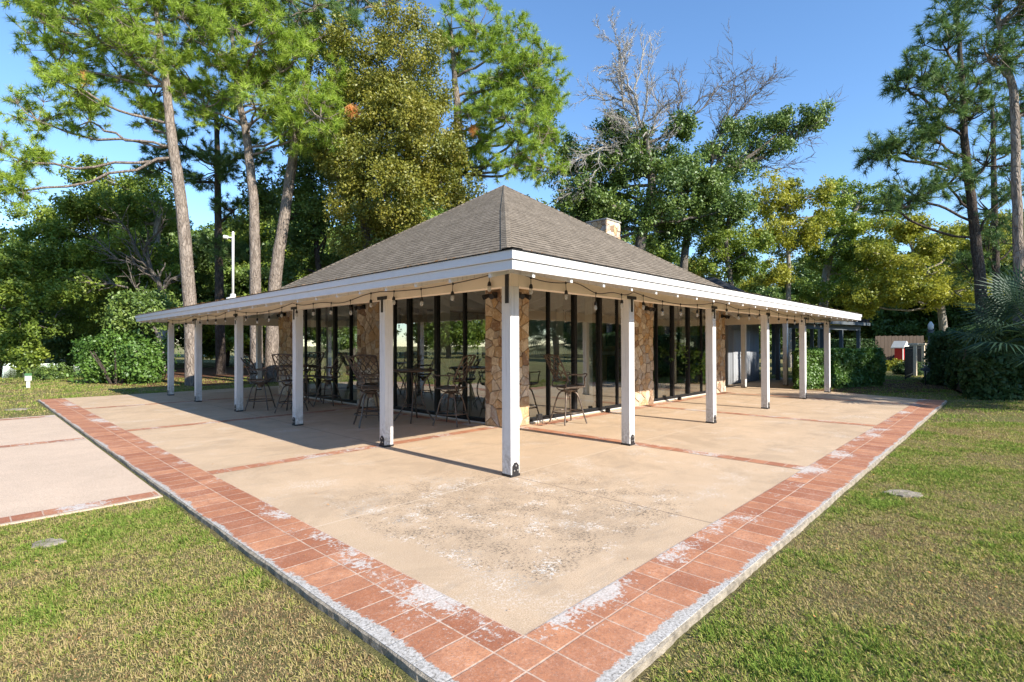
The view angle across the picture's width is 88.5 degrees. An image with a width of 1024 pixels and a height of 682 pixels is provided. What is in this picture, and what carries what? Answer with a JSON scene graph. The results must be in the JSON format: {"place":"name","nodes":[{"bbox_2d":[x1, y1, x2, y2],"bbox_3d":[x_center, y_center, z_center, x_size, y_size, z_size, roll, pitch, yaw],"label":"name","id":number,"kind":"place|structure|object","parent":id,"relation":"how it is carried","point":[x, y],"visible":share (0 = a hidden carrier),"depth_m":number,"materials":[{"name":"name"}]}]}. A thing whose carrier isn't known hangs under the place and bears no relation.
{"place":"outdoors","nodes":[
{"label":"outdoors","id":0,"kind":"place"},
{"bbox_2d":[0,363,87,382],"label":"pond","id":1,"kind":"structure","parent":0,"point":[6,372],"depth_m":29.07,"materials":[{"name":"grey liquid"}]},
{"bbox_2d":[64,374,919,634],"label":"patio","id":2,"kind":"structure","parent":0,"point":[499,548],"depth_m":6.22,"materials":[{"name":"beige concrete"}]},
{"bbox_2d":[241,353,275,410],"bbox_3d":[-6.109,0.966,12.587,0.781,1.357,0.615,0,0,-6],"label":"bar stool","id":3,"kind":"object","parent":2,"relation":"on","point":[259,384],"visible":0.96,"depth_m":12.55,"materials":[{"name":"brown metal"}]},
{"bbox_2d":[271,354,308,412],"bbox_3d":[-5.084,0.959,12.018,0.615,1.357,0.781,0,0,6],"label":"bar stool","id":4,"kind":"object","parent":2,"relation":"on","point":[286,380],"visible":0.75,"depth_m":11.90,"materials":[{"name":"brown metal"}]},
{"bbox_2d":[277,365,316,408],"bbox_3d":[-5.329,1.125,13.034,0.936,1.048,0.936,-1,-1,44],"label":"bar table","id":5,"kind":"object","parent":2,"relation":"on","point":[310,366],"visible":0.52,"depth_m":13.02,"materials":[{"name":"brown metal"}]},
{"bbox_2d":[303,352,324,403],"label":"bar stool","id":6,"kind":"object","parent":2,"relation":"on","point":[308,379],"visible":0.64,"depth_m":14.28,"materials":[{"name":"brown metal"}]},
{"bbox_2d":[313,352,347,405],"bbox_3d":[-4.635,0.968,13.479,0.781,1.357,0.615,0,0,6],"label":"bar stool","id":7,"kind":"object","parent":2,"relation":"on","point":[327,380],"visible":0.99,"depth_m":13.37,"materials":[{"name":"brown metal"}]},
{"bbox_2d":[344,355,379,427],"bbox_3d":[-2.791,0.939,10.041,0.781,1.357,0.615,0,0,-28],"label":"bar stool","id":8,"kind":"object","parent":2,"relation":"on","point":[369,394],"visible":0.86,"depth_m":9.91,"materials":[{"name":"brown metal"}]},
{"bbox_2d":[352,354,379,421],"bbox_3d":[-2.888,0.944,10.745,0.615,1.357,0.781,0,0,9],"label":"bar stool","id":9,"kind":"object","parent":2,"relation":"on","point":[368,378],"visible":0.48,"depth_m":10.56,"materials":[{"name":"brown metal"}]},
{"bbox_2d":[393,368,436,423],"bbox_3d":[-1.988,1.099,10.668,0.936,1.048,0.936,-1,-1,44],"label":"bar table","id":10,"kind":"object","parent":2,"relation":"on","point":[411,370],"visible":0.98,"depth_m":10.65,"materials":[{"name":"brown metal"}]},
{"bbox_2d":[432,354,475,426],"bbox_3d":[-1.086,0.935,10.083,0.781,1.357,0.615,0,0,22],"label":"bar stool","id":11,"kind":"object","parent":2,"relation":"on","point":[451,391],"visible":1,"depth_m":9.99,"materials":[{"name":"brown metal"}]},
{"bbox_2d":[38,400,946,681],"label":"patio edge","id":12,"kind":"object","parent":2,"relation":"on","point":[630,674],"visible":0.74,"depth_m":3.40,"materials":[{"name":"concrete"}]},
{"bbox_2d":[39,398,946,681],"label":"tile border","id":13,"kind":"object","parent":2,"relation":"on","point":[617,628],"visible":0.67,"depth_m":3.48,"materials":[{"name":"ceramic"}]},
{"bbox_2d":[84,392,907,473],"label":"tile bands","id":14,"kind":"object","parent":2,"relation":"on","point":[492,427],"visible":0.8,"depth_m":9.44,"materials":[{"name":"ceramic"}]},
{"bbox_2d":[536,414,546,424],"bbox_3d":[0.567,1.514,10.131,0.150,0.204,0.213,0,0,32],"label":"floodlight","id":15,"kind":"object","parent":14,"relation":"on","point":[539,416],"visible":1,"depth_m":10.10,"materials":[{"name":"black metal"}]},
{"bbox_2d":[134,185,861,477],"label":"pavilion","id":16,"kind":"structure","parent":2,"relation":"on","point":[516,318],"depth_m":12.61,"materials":[{"name":"brown grey shingle"},{"name":"stone"},{"name":"white painted timber"}]},
{"bbox_2d":[223,231,235,298],"bbox_3d":[-8.378,-2.238,15.736,0.430,2.083,0.428,-1,-1,44],"label":"camera mast","id":17,"kind":"object","parent":16,"relation":"on","point":[232,295],"visible":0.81,"depth_m":15.70,"materials":[{"name":"white metal"}]},
{"bbox_2d":[168,275,490,326],"bbox_3d":[-5.349,-0.576,11.185,14.652,0.410,0.050,-1,-1,44],"label":"string light","id":18,"kind":"object","parent":16,"relation":"hanging from","point":[421,298],"visible":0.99,"depth_m":8.57,"materials":[{"name":"black plastic"}]},
{"bbox_2d":[304,304,356,403],"bbox_3d":[-5.230,0.184,14.811,3.800,2.960,0.140,-1,-1,44],"label":"window","id":19,"kind":"structure","parent":16,"relation":"in","point":[335,308],"depth_m":14.45,"materials":[{"name":"brown metal"}]},
{"bbox_2d":[311,305,400,391],"bbox_3d":[-5.558,0.209,18.446,0.140,2.960,3.900,-1,-1,44],"label":"window","id":20,"kind":"structure","parent":16,"relation":"in","point":[326,308],"depth_m":18.28,"materials":[{"name":"brown metal"}]},
{"bbox_2d":[404,360,432,395],"bbox_3d":[-2.773,1.119,15.779,0.936,1.048,0.936,-1,-1,44],"label":"bar table","id":21,"kind":"object","parent":16,"relation":"on","point":[418,384],"visible":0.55,"depth_m":15.76,"materials":[{"name":"brown metal"}]},
{"bbox_2d":[417,351,432,398],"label":"bar stool","id":22,"kind":"object","parent":16,"relation":"on","point":[428,378],"visible":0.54,"depth_m":14.81,"materials":[{"name":"brown metal"}]},
{"bbox_2d":[422,352,432,393],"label":"bar stool","id":23,"kind":"object","parent":16,"relation":"on","point":[431,385],"visible":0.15,"depth_m":16.80,"materials":[{"name":"brown metal"}]},
{"bbox_2d":[393,292,484,422],"bbox_3d":[-1.761,0.152,11.493,3.700,2.960,0.140,-1,-1,44],"label":"window","id":24,"kind":"structure","parent":16,"relation":"in","point":[437,395],"depth_m":11.35,"materials":[{"name":"brown metal"}]},
{"bbox_2d":[440,355,462,406],"bbox_3d":[-1.524,0.939,13.079,0.781,1.357,0.615,0,0,-4],"label":"bar stool","id":25,"kind":"object","parent":16,"relation":"on","point":[445,367],"visible":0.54,"depth_m":12.92,"materials":[{"name":"brown metal"}]},
{"bbox_2d":[427,309,484,383],"bbox_3d":[-2.205,0.223,21.951,0.140,2.960,3.900,-1,-1,44],"label":"window","id":26,"kind":"structure","parent":16,"relation":"in","point":[428,382],"depth_m":22.35,"materials":[{"name":"brown metal"}]},
{"bbox_2d":[472,363,485,405],"bbox_3d":[-0.593,1.095,13.139,0.936,1.048,0.936,-1,-1,44],"label":"bar table","id":27,"kind":"object","parent":16,"relation":"on","point":[478,364],"visible":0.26,"depth_m":13.12,"materials":[{"name":"brown metal"}]},
{"bbox_2d":[159,247,833,310],"bbox_3d":[-0.123,-0.957,10.131,9.614,0.192,19.429,-16,-16,89],"label":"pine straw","id":28,"kind":"object","parent":16,"relation":"on","point":[410,265],"visible":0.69,"depth_m":7.76,"materials":[{"name":"brown plant"}]},
{"bbox_2d":[563,309,570,381],"bbox_3d":[1.441,0.198,22.074,4.200,2.930,0.080,-1,-1,44],"label":"window","id":29,"kind":"structure","parent":16,"relation":"in","point":[568,310],"depth_m":21.36,"materials":[{"name":"brown metal"}]},
{"bbox_2d":[529,292,620,422],"bbox_3d":[1.570,0.143,11.648,0.140,2.960,3.870,-1,-1,44],"label":"window","id":30,"kind":"structure","parent":16,"relation":"in","point":[599,407],"depth_m":11.41,"materials":[{"name":"brown metal"}]},
{"bbox_2d":[653,330,690,395],"bbox_3d":[4.356,0.634,15.393,1.650,1.971,2.095,0,0,-5],"label":"potted plant","id":31,"kind":"object","parent":16,"relation":"on","point":[664,361],"visible":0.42,"depth_m":15.25,"materials":[{"name":"green plant"}]},
{"bbox_2d":[653,304,696,389],"bbox_3d":[5.048,0.180,18.611,3.700,2.960,0.140,-1,-1,44],"label":"window","id":32,"kind":"structure","parent":16,"relation":"in","point":[678,307],"depth_m":17.98,"materials":[{"name":"brown metal"}]},
{"bbox_2d":[526,276,829,324],"bbox_3d":[5.050,-0.609,11.381,0.050,0.401,14.553,-1,-1,44],"label":"string light","id":33,"kind":"object","parent":16,"relation":"attached to","point":[595,302],"visible":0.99,"depth_m":8.70,"materials":[{"name":"black plastic"},{"name":"glass"}]},
{"bbox_2d":[654,303,705,401],"bbox_3d":[4.912,0.157,15.142,0.140,2.960,3.900,-1,-1,44],"label":"window","id":34,"kind":"structure","parent":16,"relation":"in","point":[687,309],"depth_m":14.67,"materials":[{"name":"brown metal"}]},
{"bbox_2d":[658,346,705,393],"bbox_3d":[5.169,0.840,16.392,1.817,1.566,1.887,0,0,-3],"label":"potted plant","id":35,"kind":"object","parent":16,"relation":"on","point":[679,387],"visible":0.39,"depth_m":15.95,"materials":[{"name":"green plant"}]},
{"bbox_2d":[543,354,586,425],"bbox_3d":[1.024,0.929,10.266,0.781,1.357,0.615,0,0,-29],"label":"bar stool","id":36,"kind":"object","parent":2,"relation":"on","point":[569,387],"visible":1,"depth_m":10.19,"materials":[{"name":"brown metal"}]},
{"bbox_2d":[0,344,1023,681],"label":"lawn","id":37,"kind":"structure","parent":0,"point":[362,644],"depth_m":3.29,"materials":[{"name":"plant"}]},
{"bbox_2d":[24,373,31,387],"bbox_3d":[-18.284,1.502,19.857,0.152,0.552,0.152,0,0,0],"label":"utility marker","id":38,"kind":"object","parent":37,"relation":"on","point":[28,377],"visible":1,"depth_m":19.82,"materials":[{"name":"white paint"}]},
{"bbox_2d":[0,228,58,337],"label":"forest tree","id":39,"kind":"object","parent":37,"relation":"on","point":[8,240],"visible":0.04,"depth_m":44.87,"materials":[{"name":"green plant"}]},
{"bbox_2d":[0,224,75,373],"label":"oak tree","id":40,"kind":"object","parent":37,"relation":"on","point":[19,349],"visible":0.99,"depth_m":27.73,"materials":[{"name":"green plant"}]},
{"bbox_2d":[31,538,66,547],"bbox_3d":[-3.704,1.635,4.205,0.232,0.052,0.183,0,0,0],"label":"flat stone","id":41,"kind":"object","parent":37,"relation":"on","point":[46,543],"visible":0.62,"depth_m":4.20,"materials":[{"name":"stone"}]},
{"bbox_2d":[25,362,81,379],"bbox_3d":[-21.944,1.583,25.125,1.937,1.150,2.155,0,0,-5],"label":"shrub","id":42,"kind":"object","parent":37,"relation":"on","point":[51,372],"visible":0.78,"depth_m":24.77,"materials":[{"name":"green plant"}]},
{"bbox_2d":[0,415,162,525],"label":"walkway","id":43,"kind":"structure","parent":37,"relation":"on","point":[40,477],"depth_m":6.54,"materials":[{"name":"concrete"}]},
{"bbox_2d":[0,415,158,523],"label":"walkway tile bands","id":44,"kind":"object","parent":43,"relation":"on","point":[70,508],"visible":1,"depth_m":5.22,"materials":[{"name":"ceramic"}]},
{"bbox_2d":[0,152,196,373],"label":"oak tree","id":45,"kind":"object","parent":37,"relation":"on","point":[131,200],"visible":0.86,"depth_m":29.52,"materials":[{"name":"green plant"}]},
{"bbox_2d":[55,229,154,337],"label":"forest tree","id":46,"kind":"object","parent":37,"relation":"on","point":[105,322],"visible":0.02,"depth_m":41.01,"materials":[{"name":"green plant"}]},
{"bbox_2d":[0,216,231,367],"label":"oak tree","id":47,"kind":"object","parent":37,"relation":"on","point":[58,347],"visible":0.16,"depth_m":35.21,"materials":[{"name":"green plant"}]},
{"bbox_2d":[64,324,181,384],"bbox_3d":[-16.540,0.757,22.402,4.059,2.907,2.732,0,0,-2],"label":"shrub","id":48,"kind":"object","parent":37,"relation":"on","point":[112,358],"visible":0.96,"depth_m":21.86,"materials":[{"name":"green plant"}]},
{"bbox_2d":[0,0,251,385],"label":"pine tree","id":49,"kind":"object","parent":37,"relation":"on","point":[125,36],"visible":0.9,"depth_m":20.56,"materials":[{"name":"green plant"}]},
{"bbox_2d":[103,195,214,359],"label":"forest tree","id":50,"kind":"object","parent":37,"relation":"on","point":[206,347],"visible":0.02,"depth_m":41.68,"materials":[{"name":"green plant"}]},
{"bbox_2d":[150,332,212,359],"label":"forest tree","id":51,"kind":"object","parent":37,"relation":"on","point":[179,342],"depth_m":46.18,"materials":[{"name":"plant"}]},
{"bbox_2d":[172,221,267,365],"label":"forest tree","id":52,"kind":"object","parent":37,"relation":"on","point":[205,286],"visible":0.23,"depth_m":38.18,"materials":[{"name":"green plant"}]},
{"bbox_2d":[198,216,249,286],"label":"forest tree","id":53,"kind":"object","parent":37,"relation":"on","point":[201,226],"depth_m":43.15,"materials":[{"name":"green plant"}]},
{"bbox_2d":[199,207,327,355],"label":"forest tree","id":54,"kind":"object","parent":37,"relation":"on","point":[229,333],"visible":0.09,"depth_m":37.08,"materials":[{"name":"green plant"}]},
{"bbox_2d":[223,114,375,375],"bbox_3d":[-10.877,-4.883,26.609,8.892,13.453,5.118,0,0,25],"label":"oak tree","id":55,"kind":"object","parent":37,"relation":"on","point":[308,199],"visible":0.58,"depth_m":25.93,"materials":[{"name":"green plant"}]},
{"bbox_2d":[245,196,356,364],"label":"forest tree","id":56,"kind":"object","parent":37,"relation":"on","point":[313,346],"visible":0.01,"depth_m":41.75,"materials":[{"name":"green plant"}]},
{"bbox_2d":[249,0,417,382],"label":"pine tree","id":57,"kind":"object","parent":37,"relation":"on","point":[274,283],"visible":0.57,"depth_m":22.36,"materials":[{"name":"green plant"}]},
{"bbox_2d":[304,188,445,354],"bbox_3d":[-11.140,-5.747,41.463,10.261,15.770,11.805,0,0,13],"label":"forest tree","id":58,"kind":"object","parent":37,"relation":"on","point":[345,336],"visible":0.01,"depth_m":38.12,"materials":[{"name":"green plant"}]},
{"bbox_2d":[301,0,487,256],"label":"laurel tree","id":59,"kind":"object","parent":37,"relation":"on","point":[363,164],"visible":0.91,"depth_m":21.08,"materials":[{"name":"green plant"}]},
{"bbox_2d":[398,204,484,363],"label":"forest tree","id":60,"kind":"object","parent":37,"relation":"on","point":[430,337],"visible":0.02,"depth_m":41.25,"materials":[{"name":"green plant"}]},
{"bbox_2d":[467,335,485,361],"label":"forest tree","id":61,"kind":"object","parent":37,"relation":"on","point":[483,353],"depth_m":47.88,"materials":[{"name":"green plant"}]},
{"bbox_2d":[420,0,573,375],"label":"pine tree","id":62,"kind":"object","parent":37,"relation":"on","point":[517,65],"visible":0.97,"depth_m":22.76,"materials":[{"name":"green plant"}]},
{"bbox_2d":[467,194,548,350],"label":"forest tree","id":63,"kind":"object","parent":37,"relation":"on","point":[481,337],"visible":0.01,"depth_m":43.89,"materials":[{"name":"green plant"}]},
{"bbox_2d":[0,374,1023,425],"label":"grass","id":64,"kind":"structure","parent":37,"relation":"on","point":[37,387],"depth_m":17.45,"materials":[{"name":"green plant"}]},
{"bbox_2d":[4,414,1021,678],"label":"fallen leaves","id":65,"kind":"object","parent":37,"relation":"on","point":[748,664],"visible":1,"depth_m":2.92,"materials":[{"name":"brown plant"}]},
{"bbox_2d":[549,196,634,244],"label":"forest tree","id":66,"kind":"object","parent":37,"relation":"on","point":[627,239],"depth_m":40.03,"materials":[{"name":"green plant"}]},
{"bbox_2d":[537,6,757,254],"bbox_3d":[6.638,-7.051,26.648,11.355,17.680,7.128,0,0,2],"label":"oak tree","id":67,"kind":"object","parent":37,"relation":"on","point":[659,214],"visible":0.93,"depth_m":26.44,"materials":[{"name":"green plant"}]},
{"bbox_2d":[631,234,679,265],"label":"forest tree","id":68,"kind":"object","parent":37,"relation":"on","point":[664,254],"visible":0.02,"depth_m":40.48,"materials":[{"name":"green plant"}]},
{"bbox_2d":[563,277,758,384],"bbox_3d":[6.033,-0.480,24.313,11.750,4.350,4.300,-1,-1,44],"label":"annex","id":69,"kind":"object","parent":37,"relation":"on","point":[733,355],"visible":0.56,"depth_m":21.13,"materials":[{"name":"grey"}]},
{"bbox_2d":[733,330,740,383],"bbox_3d":[8.823,0.612,20.568,0.041,2.060,0.850,-1,-1,44],"label":"door","id":70,"kind":"structure","parent":69,"relation":"in","point":[736,333],"depth_m":20.49,"materials":[{"name":"white metal"}]},
{"bbox_2d":[747,331,749,381],"bbox_3d":[9.466,0.615,21.240,0.041,2.060,0.850,-1,-1,44],"label":"door","id":71,"kind":"structure","parent":69,"relation":"in","point":[748,332],"depth_m":21.37,"materials":[{"name":"white metal"}]},
{"bbox_2d":[688,254,727,282],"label":"forest tree","id":72,"kind":"object","parent":37,"relation":"on","point":[712,275],"visible":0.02,"depth_m":44.45,"materials":[{"name":"green plant"}]},
{"bbox_2d":[684,199,779,286],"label":"oak tree","id":73,"kind":"object","parent":37,"relation":"on","point":[745,265],"visible":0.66,"depth_m":29.87,"materials":[{"name":"green plant"}]},
{"bbox_2d":[639,19,848,270],"bbox_3d":[12.704,-7.766,29.297,11.660,19.117,4.487,0,0,-2],"label":"oak tree","id":74,"kind":"object","parent":37,"relation":"on","point":[749,159],"visible":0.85,"depth_m":28.76,"materials":[{"name":"green plant"}]},
{"bbox_2d":[737,277,796,353],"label":"forest tree","id":75,"kind":"object","parent":37,"relation":"on","point":[748,286],"visible":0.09,"depth_m":59.03,"materials":[{"name":"green plant"}]},
{"bbox_2d":[739,166,839,367],"bbox_3d":[18.811,-4.854,35.801,6.469,13.398,5.122,0,0,27],"label":"maple tree","id":76,"kind":"object","parent":37,"relation":"on","point":[806,232],"visible":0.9,"depth_m":35.44,"materials":[{"name":"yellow plant"}]},
{"bbox_2d":[754,255,833,352],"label":"forest tree","id":77,"kind":"object","parent":37,"relation":"on","point":[775,292],"visible":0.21,"depth_m":54.44,"materials":[{"name":"green plant"}]},
{"bbox_2d":[772,319,869,379],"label":"covered walkway","id":78,"kind":"structure","parent":37,"relation":"on","point":[776,371],"depth_m":26.50,"materials":[{"name":"grey"}]},
{"bbox_2d":[793,254,874,347],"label":"forest tree","id":79,"kind":"object","parent":37,"relation":"on","point":[849,334],"visible":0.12,"depth_m":57.74,"materials":[{"name":"green plant"}]},
{"bbox_2d":[793,175,909,347],"bbox_3d":[24.024,-5.108,36.766,7.263,14.172,9.832,-1,-1,44],"label":"maple tree","id":80,"kind":"object","parent":37,"relation":"on","point":[847,232],"visible":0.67,"depth_m":36.84,"materials":[{"name":"green plant"}]},
{"bbox_2d":[830,338,877,348],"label":"hedge","id":81,"kind":"object","parent":37,"relation":"on","point":[851,343],"visible":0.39,"depth_m":44.07,"materials":[{"name":"green plant"}]},
{"bbox_2d":[830,255,925,338],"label":"forest tree","id":82,"kind":"object","parent":37,"relation":"on","point":[883,322],"visible":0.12,"depth_m":54.55,"materials":[{"name":"green plant"}]},
{"bbox_2d":[885,358,903,370],"bbox_3d":[22.093,1.498,30.515,1.394,1.096,1.745,-1,-1,44],"label":"shrub","id":83,"kind":"object","parent":37,"relation":"on","point":[889,364],"visible":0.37,"depth_m":30.43,"materials":[{"name":"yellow plant"}]},
{"bbox_2d":[875,336,924,361],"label":"wooden fence","id":84,"kind":"object","parent":37,"relation":"on","point":[885,343],"visible":0.43,"depth_m":44.00,"materials":[{"name":"brown wood"}]},
{"bbox_2d":[891,341,908,360],"bbox_3d":[29.573,0.984,40.002,0.935,1.980,0.880,0,0,-29],"label":"booth","id":85,"kind":"object","parent":37,"relation":"on","point":[898,346],"visible":0.48,"depth_m":39.81,"materials":[{"name":"red paint"}]},
{"bbox_2d":[882,489,922,497],"bbox_3d":[4.113,1.621,5.515,0.329,0.052,0.278,0,0,-31],"label":"flat stone","id":86,"kind":"object","parent":37,"relation":"on","point":[909,493],"visible":0.62,"depth_m":5.50,"materials":[{"name":"stone"}]},
{"bbox_2d":[890,361,927,374],"bbox_3d":[20.284,1.483,26.840,1.948,1.094,1.386,-2,-2,75],"label":"shrub","id":87,"kind":"object","parent":37,"relation":"on","point":[898,368],"visible":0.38,"depth_m":26.76,"materials":[{"name":"green plant"}]},
{"bbox_2d":[904,343,927,378],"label":"gate","id":88,"kind":"structure","parent":37,"relation":"on","point":[914,353],"depth_m":25.55,"materials":[{"name":"black metal"}]},
{"bbox_2d":[887,264,951,342],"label":"forest tree","id":89,"kind":"object","parent":37,"relation":"on","point":[917,315],"visible":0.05,"depth_m":55.92,"materials":[{"name":"green plant"}]},
{"bbox_2d":[834,209,1012,330],"bbox_3d":[26.506,-3.413,32.844,11.700,10.390,5.610,0,0,-3],"label":"maple tree","id":90,"kind":"object","parent":37,"relation":"on","point":[908,287],"visible":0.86,"depth_m":32.53,"materials":[{"name":"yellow plant"}]},
{"bbox_2d":[927,322,934,372],"bbox_3d":[18.320,0.421,22.976,0.260,2.543,0.260,-1,-1,44],"label":"lamp post","id":91,"kind":"object","parent":37,"relation":"on","point":[930,327],"visible":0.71,"depth_m":22.93,"materials":[{"name":"metal"}]},
{"bbox_2d":[848,0,1023,323],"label":"pine tree","id":92,"kind":"object","parent":37,"relation":"on","point":[936,75],"visible":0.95,"depth_m":18.71,"materials":[{"name":"green plant"}]},
{"bbox_2d":[914,221,974,327],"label":"forest tree","id":93,"kind":"object","parent":37,"relation":"on","point":[962,320],"visible":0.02,"depth_m":51.90,"materials":[{"name":"green plant"}]},
{"bbox_2d":[914,210,1023,339],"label":"forest tree","id":94,"kind":"object","parent":37,"relation":"on","point":[954,316],"visible":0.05,"depth_m":51.88,"materials":[{"name":"green plant"}]},
{"bbox_2d":[935,261,1023,367],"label":"fan palm","id":95,"kind":"object","parent":37,"relation":"on","point":[1013,298],"visible":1,"depth_m":12.78,"materials":[{"name":"green plant"}]},
{"bbox_2d":[949,229,1023,325],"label":"forest tree","id":96,"kind":"object","parent":37,"relation":"on","point":[990,293],"visible":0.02,"depth_m":45.27,"materials":[{"name":"green plant"}]},
{"bbox_2d":[972,231,1023,323],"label":"forest tree","id":97,"kind":"object","parent":37,"relation":"on","point":[988,269],"visible":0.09,"depth_m":44.09,"materials":[{"name":"green plant"}]},
{"bbox_2d":[0,0,1023,339],"label":"sky","id":98,"kind":"structure","parent":0,"point":[831,45],"materials":[{"name":"blue"}]},
{"bbox_2d":[63,362,1023,400],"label":"mulch ground","id":99,"kind":"structure","parent":0,"point":[208,372],"depth_m":22.59,"materials":[{"name":"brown wood"}]},
{"bbox_2d":[95,286,182,382],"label":"young tree","id":100,"kind":"object","parent":99,"relation":"on","point":[124,308],"visible":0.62,"depth_m":22.19,"materials":[{"name":"green plant"}]},
{"bbox_2d":[131,88,277,374],"bbox_3d":[-16.136,-5.513,27.783,7.475,14.921,4.850,0,0,19],"label":"pine tree","id":101,"kind":"object","parent":99,"relation":"on","point":[220,163],"visible":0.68,"depth_m":27.33,"materials":[{"name":"green plant"}]},
{"bbox_2d":[128,0,359,383],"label":"pine tree","id":102,"kind":"object","parent":99,"relation":"on","point":[261,75],"visible":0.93,"depth_m":20.95,"materials":[{"name":"green plant"}]},
{"bbox_2d":[790,347,886,389],"bbox_3d":[11.232,0.988,20.167,3.435,1.535,4.820,-1,-1,66],"label":"hedge","id":103,"kind":"object","parent":99,"relation":"on","point":[851,367],"visible":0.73,"depth_m":18.82,"materials":[{"name":"green plant"}]},
{"bbox_2d":[920,324,1023,400],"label":"hedge","id":104,"kind":"object","parent":99,"relation":"on","point":[985,377],"visible":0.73,"depth_m":14.83,"materials":[{"name":"green plant"}]},
{"bbox_2d":[939,0,1023,327],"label":"pine tree","id":105,"kind":"object","parent":99,"relation":"on","point":[1003,63],"visible":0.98,"depth_m":15.26,"materials":[{"name":"green plant"}]},
{"bbox_2d":[941,81,1023,321],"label":"pine tree","id":106,"kind":"object","parent":99,"relation":"on","point":[994,263],"visible":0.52,"depth_m":24.00,"materials":[{"name":"green plant"}]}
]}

